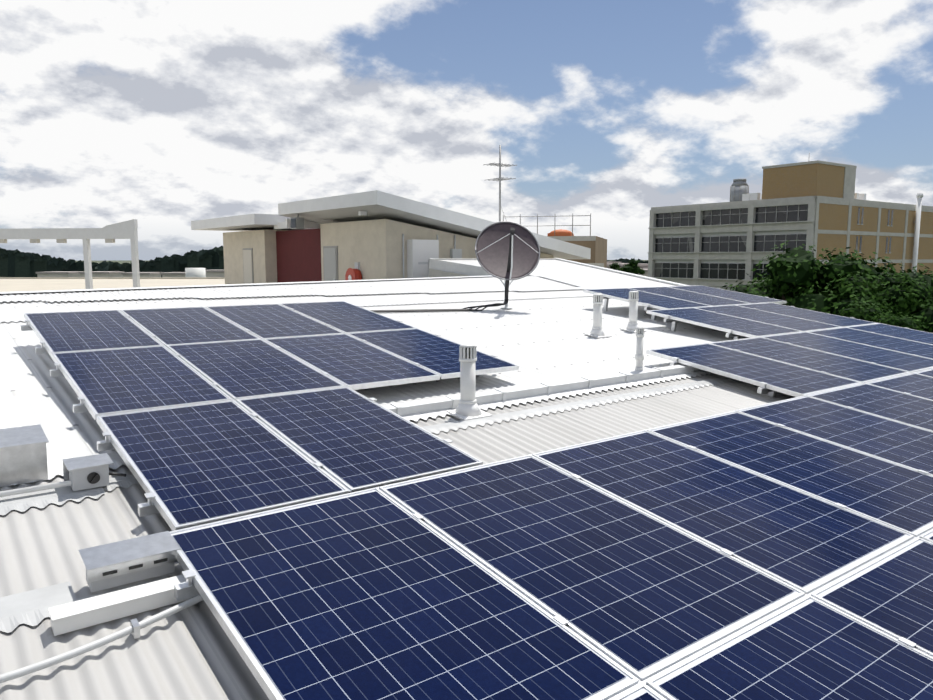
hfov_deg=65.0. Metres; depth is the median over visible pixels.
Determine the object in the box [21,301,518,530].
solar array
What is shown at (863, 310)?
bush
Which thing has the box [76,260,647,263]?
ground
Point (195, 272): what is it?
town buildings
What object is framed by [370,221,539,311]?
satellite dish
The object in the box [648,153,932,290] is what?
office block
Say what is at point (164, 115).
sky
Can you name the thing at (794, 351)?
solar array
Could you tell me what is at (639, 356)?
tall vent pipe
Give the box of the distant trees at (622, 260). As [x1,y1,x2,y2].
[607,258,647,263]
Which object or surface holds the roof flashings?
on the roof sheet at (190, 653)
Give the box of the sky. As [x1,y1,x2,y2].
[0,0,932,260]
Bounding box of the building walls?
[429,269,468,276]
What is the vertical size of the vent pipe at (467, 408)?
0.520 m
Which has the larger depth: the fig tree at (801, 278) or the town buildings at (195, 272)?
the town buildings at (195, 272)
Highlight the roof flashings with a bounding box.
[0,287,737,490]
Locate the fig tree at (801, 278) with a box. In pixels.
[721,240,914,315]
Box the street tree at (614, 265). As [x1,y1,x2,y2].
[609,262,622,269]
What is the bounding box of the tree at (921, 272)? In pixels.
[918,271,932,305]
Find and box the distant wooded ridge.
[0,246,223,276]
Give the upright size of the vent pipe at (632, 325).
0.520 m
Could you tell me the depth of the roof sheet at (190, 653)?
2.96 m
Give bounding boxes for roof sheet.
[0,275,748,460]
[0,373,794,699]
[435,259,677,287]
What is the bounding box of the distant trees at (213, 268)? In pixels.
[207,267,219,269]
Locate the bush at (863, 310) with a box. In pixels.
[838,299,925,330]
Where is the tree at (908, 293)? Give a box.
[860,263,932,332]
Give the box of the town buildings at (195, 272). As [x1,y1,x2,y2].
[36,262,647,276]
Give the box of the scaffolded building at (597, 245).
[503,213,606,267]
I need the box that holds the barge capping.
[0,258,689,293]
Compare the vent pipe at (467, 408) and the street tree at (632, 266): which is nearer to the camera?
the vent pipe at (467, 408)
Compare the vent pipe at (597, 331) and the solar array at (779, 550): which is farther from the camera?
the vent pipe at (597, 331)
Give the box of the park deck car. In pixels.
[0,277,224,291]
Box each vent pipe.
[446,343,491,420]
[583,294,611,337]
[619,291,646,332]
[635,327,643,370]
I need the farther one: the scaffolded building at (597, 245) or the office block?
the office block
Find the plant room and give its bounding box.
[191,190,603,283]
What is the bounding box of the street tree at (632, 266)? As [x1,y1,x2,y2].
[612,258,646,275]
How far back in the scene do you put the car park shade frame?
30.12 m
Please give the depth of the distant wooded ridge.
389.14 m
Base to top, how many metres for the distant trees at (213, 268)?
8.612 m
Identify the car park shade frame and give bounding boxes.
[0,219,139,288]
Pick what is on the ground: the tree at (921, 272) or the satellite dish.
the tree at (921, 272)
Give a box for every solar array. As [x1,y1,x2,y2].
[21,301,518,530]
[169,368,932,699]
[583,285,932,396]
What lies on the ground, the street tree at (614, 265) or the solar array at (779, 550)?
the street tree at (614, 265)
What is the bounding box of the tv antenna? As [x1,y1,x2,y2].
[484,145,515,221]
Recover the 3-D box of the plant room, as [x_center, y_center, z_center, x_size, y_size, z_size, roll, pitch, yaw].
[-2.991,-3.348,27.811,10.286,3.781,14.440,-5,9,-37]
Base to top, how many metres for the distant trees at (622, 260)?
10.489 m
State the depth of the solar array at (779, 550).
2.94 m
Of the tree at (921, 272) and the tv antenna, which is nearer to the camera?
the tv antenna
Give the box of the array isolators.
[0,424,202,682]
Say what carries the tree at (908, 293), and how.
on the ground

